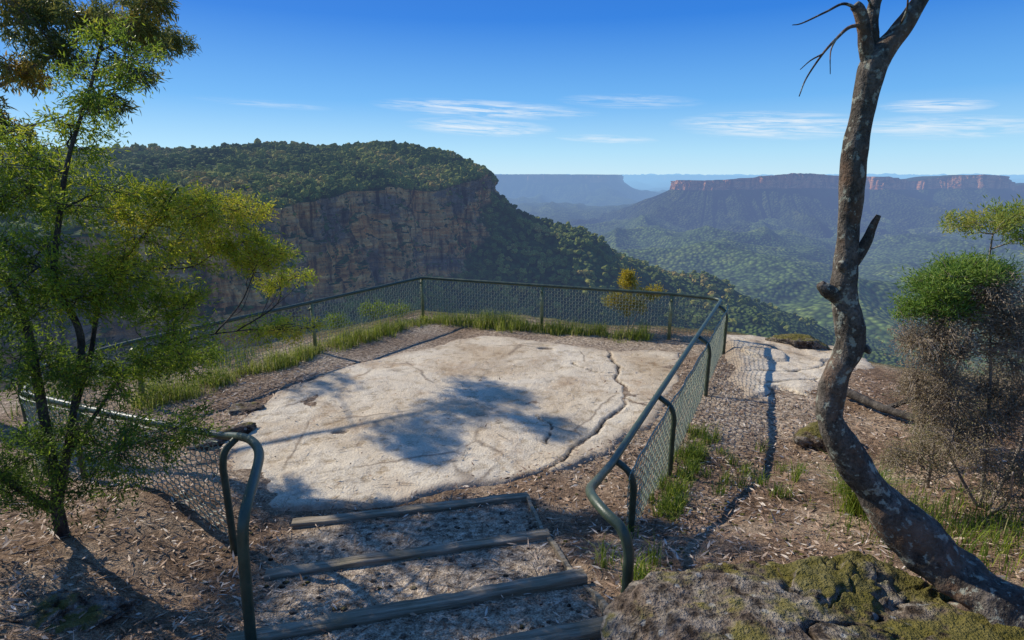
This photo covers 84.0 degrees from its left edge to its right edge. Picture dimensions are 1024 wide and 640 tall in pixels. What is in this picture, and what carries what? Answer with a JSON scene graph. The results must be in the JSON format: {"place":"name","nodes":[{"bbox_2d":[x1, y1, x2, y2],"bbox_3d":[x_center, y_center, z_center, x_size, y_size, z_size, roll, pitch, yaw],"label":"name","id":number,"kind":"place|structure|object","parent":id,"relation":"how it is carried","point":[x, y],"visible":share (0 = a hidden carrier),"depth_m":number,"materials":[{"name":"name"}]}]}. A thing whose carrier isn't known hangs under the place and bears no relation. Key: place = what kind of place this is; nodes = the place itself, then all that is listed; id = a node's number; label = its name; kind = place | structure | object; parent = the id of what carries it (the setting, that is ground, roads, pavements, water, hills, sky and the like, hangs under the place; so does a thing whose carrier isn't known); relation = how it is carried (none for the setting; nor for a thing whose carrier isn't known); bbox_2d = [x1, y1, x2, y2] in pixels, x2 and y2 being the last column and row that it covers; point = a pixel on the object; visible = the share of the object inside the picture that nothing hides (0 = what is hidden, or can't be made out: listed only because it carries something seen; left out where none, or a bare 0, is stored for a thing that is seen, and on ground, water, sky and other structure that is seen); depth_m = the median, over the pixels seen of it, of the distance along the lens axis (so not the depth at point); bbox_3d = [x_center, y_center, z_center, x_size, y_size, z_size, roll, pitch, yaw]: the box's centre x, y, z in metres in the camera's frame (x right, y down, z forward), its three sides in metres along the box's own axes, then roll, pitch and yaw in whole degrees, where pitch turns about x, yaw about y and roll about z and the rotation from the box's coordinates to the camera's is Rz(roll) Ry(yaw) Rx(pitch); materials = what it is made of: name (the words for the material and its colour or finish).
{"place":"outdoors","nodes":[
{"label":"outdoors","id":0,"kind":"place"},
{"bbox_2d":[0,340,261,496],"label":"slope grass","id":1,"kind":"structure","parent":0,"point":[227,359],"depth_m":10.49,"materials":[{"name":"green plant"}]},
{"bbox_2d":[124,305,656,413],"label":"grass","id":2,"kind":"structure","parent":0,"point":[290,359],"depth_m":13.08,"materials":[{"name":"green plant"}]},
{"bbox_2d":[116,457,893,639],"bbox_3d":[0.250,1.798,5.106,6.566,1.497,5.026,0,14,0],"label":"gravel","id":3,"kind":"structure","parent":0,"point":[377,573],"depth_m":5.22,"materials":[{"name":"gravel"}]},
{"bbox_2d":[0,310,1023,639],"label":"ground","id":4,"kind":"structure","parent":0,"point":[350,590],"depth_m":5.64,"materials":[{"name":"brown soil"}]},
{"bbox_2d":[0,589,140,633],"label":"sandstone boulder","id":5,"kind":"object","parent":4,"relation":"on","point":[59,604],"visible":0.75,"depth_m":4.04,"materials":[{"name":"grey stone"}]},
{"bbox_2d":[0,0,202,155],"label":"gum tree","id":6,"kind":"object","parent":4,"relation":"on","point":[43,16],"visible":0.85,"depth_m":8.19,"materials":[{"name":"green plant"}]},
{"bbox_2d":[0,8,330,537],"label":"tea tree","id":7,"kind":"object","parent":4,"relation":"on","point":[56,290],"visible":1,"depth_m":4.49,"materials":[{"name":"green plant"}]},
{"bbox_2d":[186,422,256,448],"bbox_3d":[-4.147,1.699,8.204,0.388,0.266,0.962,10,18,35],"label":"sandstone boulder","id":8,"kind":"object","parent":4,"relation":"on","point":[247,427],"visible":0.42,"depth_m":8.21,"materials":[{"name":"grey stone"}]},
{"bbox_2d":[225,402,264,415],"bbox_3d":[-4.345,1.488,9.243,0.644,0.257,0.470,-3,15,-11],"label":"sandstone boulder","id":9,"kind":"object","parent":4,"relation":"on","point":[235,409],"visible":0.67,"depth_m":9.15,"materials":[{"name":"beige stone"}]},
{"bbox_2d":[322,296,414,331],"bbox_3d":[-3.601,0.127,14.377,0.894,1.459,2.587,12,19,40],"label":"edge shrub","id":10,"kind":"object","parent":4,"relation":"on","point":[367,314],"visible":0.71,"depth_m":14.32,"materials":[{"name":"green plant"}]},
{"bbox_2d":[18,277,727,639],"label":"lookout fence","id":11,"kind":"object","parent":4,"relation":"on","point":[708,359],"visible":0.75,"depth_m":7.03,"materials":[{"name":"green metal"}]},
{"bbox_2d":[226,492,608,639],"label":"timber steps","id":12,"kind":"structure","parent":4,"relation":"on","point":[570,576],"depth_m":4.43,"materials":[{"name":"grey wood"}]},
{"bbox_2d":[220,336,679,510],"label":"sandstone slab","id":13,"kind":"structure","parent":4,"relation":"on","point":[423,408],"depth_m":8.82,"materials":[{"name":"beige stone"}]},
{"bbox_2d":[0,357,1023,639],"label":"leaf litter","id":14,"kind":"object","parent":4,"relation":"on","point":[666,543],"visible":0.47,"depth_m":5.54,"materials":[{"name":"brown plant"}]},
{"bbox_2d":[0,386,1023,639],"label":"fallen twigs","id":15,"kind":"object","parent":4,"relation":"on","point":[458,522],"depth_m":5.89,"materials":[{"name":"brown wood"}]},
{"bbox_2d":[601,267,665,329],"bbox_3d":[2.958,-0.423,13.849,1.691,1.789,0.733,0,14,0],"label":"wattle shrub","id":16,"kind":"object","parent":4,"relation":"on","point":[627,280],"visible":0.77,"depth_m":13.72,"materials":[{"name":"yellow plant"}]},
{"bbox_2d":[577,420,945,595],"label":"grass tufts","id":17,"kind":"object","parent":4,"relation":"on","point":[693,454],"visible":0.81,"depth_m":6.61,"materials":[{"name":"green plant"}]},
{"bbox_2d":[600,550,952,639],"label":"sandstone boulder","id":18,"kind":"object","parent":4,"relation":"on","point":[853,595],"visible":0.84,"depth_m":3.25,"materials":[{"name":"grey stone"}]},
{"bbox_2d":[722,334,874,401],"bbox_3d":[5.653,0.994,10.864,3.262,0.412,4.849,4,15,15],"label":"rock ledge","id":19,"kind":"object","parent":4,"relation":"on","point":[764,367],"visible":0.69,"depth_m":10.90,"materials":[{"name":"stone"}]},
{"bbox_2d":[765,333,831,349],"bbox_3d":[6.277,0.508,12.489,1.374,0.435,0.721,3,15,13],"label":"sandstone boulder","id":20,"kind":"object","parent":4,"relation":"on","point":[801,341],"visible":0.57,"depth_m":12.21,"materials":[{"name":"stone"}]},
{"bbox_2d":[793,421,826,451],"bbox_3d":[4.275,1.607,7.860,0.738,0.484,0.625,-12,18,-38],"label":"sandstone boulder","id":21,"kind":"object","parent":4,"relation":"on","point":[808,436],"visible":0.39,"depth_m":7.70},
{"bbox_2d":[791,448,935,523],"bbox_3d":[3.441,1.638,5.533,1.285,0.765,1.320,0,14,0],"label":"grass tussock","id":22,"kind":"object","parent":4,"relation":"on","point":[852,500],"depth_m":5.60,"materials":[{"name":"green plant"}]},
{"bbox_2d":[769,468,1023,586],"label":"grass patch","id":23,"kind":"object","parent":4,"relation":"on","point":[999,518],"visible":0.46,"depth_m":4.89,"materials":[{"name":"green plant"}]},
{"bbox_2d":[793,0,1023,628],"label":"leaning tree","id":24,"kind":"object","parent":4,"relation":"on","point":[916,539],"visible":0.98,"depth_m":3.25,"materials":[{"name":"brown plant"}]},
{"bbox_2d":[870,264,1023,521],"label":"heath bush","id":25,"kind":"object","parent":4,"relation":"on","point":[1006,323],"visible":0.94,"depth_m":4.89,"materials":[{"name":"brown plant"}]},
{"bbox_2d":[880,193,1023,487],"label":"green shrub","id":26,"kind":"object","parent":4,"relation":"on","point":[941,284],"visible":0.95,"depth_m":4.80,"materials":[{"name":"green plant"}]},
{"bbox_2d":[891,603,1023,639],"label":"sandstone boulder","id":27,"kind":"object","parent":4,"relation":"on","point":[940,621],"visible":0.83,"depth_m":3.13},
{"bbox_2d":[895,354,1021,467],"bbox_3d":[5.761,1.030,7.152,1.448,1.281,3.067,12,19,40],"label":"heath bush","id":28,"kind":"object","parent":4,"relation":"on","point":[925,439],"visible":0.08,"depth_m":6.82,"materials":[{"name":"brown plant"}]},
{"bbox_2d":[0,144,1023,391],"bbox_3d":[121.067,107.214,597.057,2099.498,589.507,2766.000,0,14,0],"label":"headland cliff","id":29,"kind":"structure","parent":0,"point":[368,244],"depth_m":640.49,"materials":[{"name":"stone"}]},
{"bbox_2d":[0,138,498,243],"bbox_3d":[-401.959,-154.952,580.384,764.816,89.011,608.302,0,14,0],"label":"headland trees","id":30,"kind":"object","parent":29,"relation":"on","point":[328,175],"visible":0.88,"depth_m":655.88,"materials":[{"name":"green plant"}]},
{"bbox_2d":[9,176,497,381],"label":"ledge trees","id":31,"kind":"object","parent":29,"relation":"on","point":[294,261],"visible":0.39,"depth_m":523.97,"materials":[{"name":"green plant"}]},
{"bbox_2d":[279,190,833,345],"bbox_3d":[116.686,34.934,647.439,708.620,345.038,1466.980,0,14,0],"label":"talus trees","id":32,"kind":"object","parent":29,"relation":"on","point":[536,224],"visible":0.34,"depth_m":720.66,"materials":[{"name":"green plant"}]},
{"bbox_2d":[0,0,1023,174],"label":"sky","id":33,"kind":"structure","parent":0,"point":[601,87],"materials":[{"name":"blue"}]},
{"bbox_2d":[494,174,660,203],"bbox_3d":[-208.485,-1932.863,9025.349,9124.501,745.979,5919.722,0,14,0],"label":"mesa mountain","id":34,"kind":"structure","parent":0,"point":[576,188],"depth_m":8584.48,"materials":[{"name":"blue stone"}]},
{"bbox_2d":[622,175,881,182],"bbox_3d":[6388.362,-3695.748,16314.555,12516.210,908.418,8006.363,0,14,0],"label":"range","id":35,"kind":"structure","parent":0,"point":[650,178],"depth_m":15599.73,"materials":[{"name":"blue stone"}]},
{"bbox_2d":[505,173,1023,366],"bbox_3d":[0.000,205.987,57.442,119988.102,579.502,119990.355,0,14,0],"label":"terrain","id":36,"kind":"structure","parent":0,"point":[780,264],"depth_m":2556.51,"materials":[{"name":"green plant"}]},
{"bbox_2d":[564,173,1023,238],"bbox_3d":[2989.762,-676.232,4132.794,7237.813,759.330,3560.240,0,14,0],"label":"mesa mountain","id":37,"kind":"structure","parent":0,"point":[806,203],"depth_m":4195.26,"materials":[{"name":"blue stone"}]}
]}

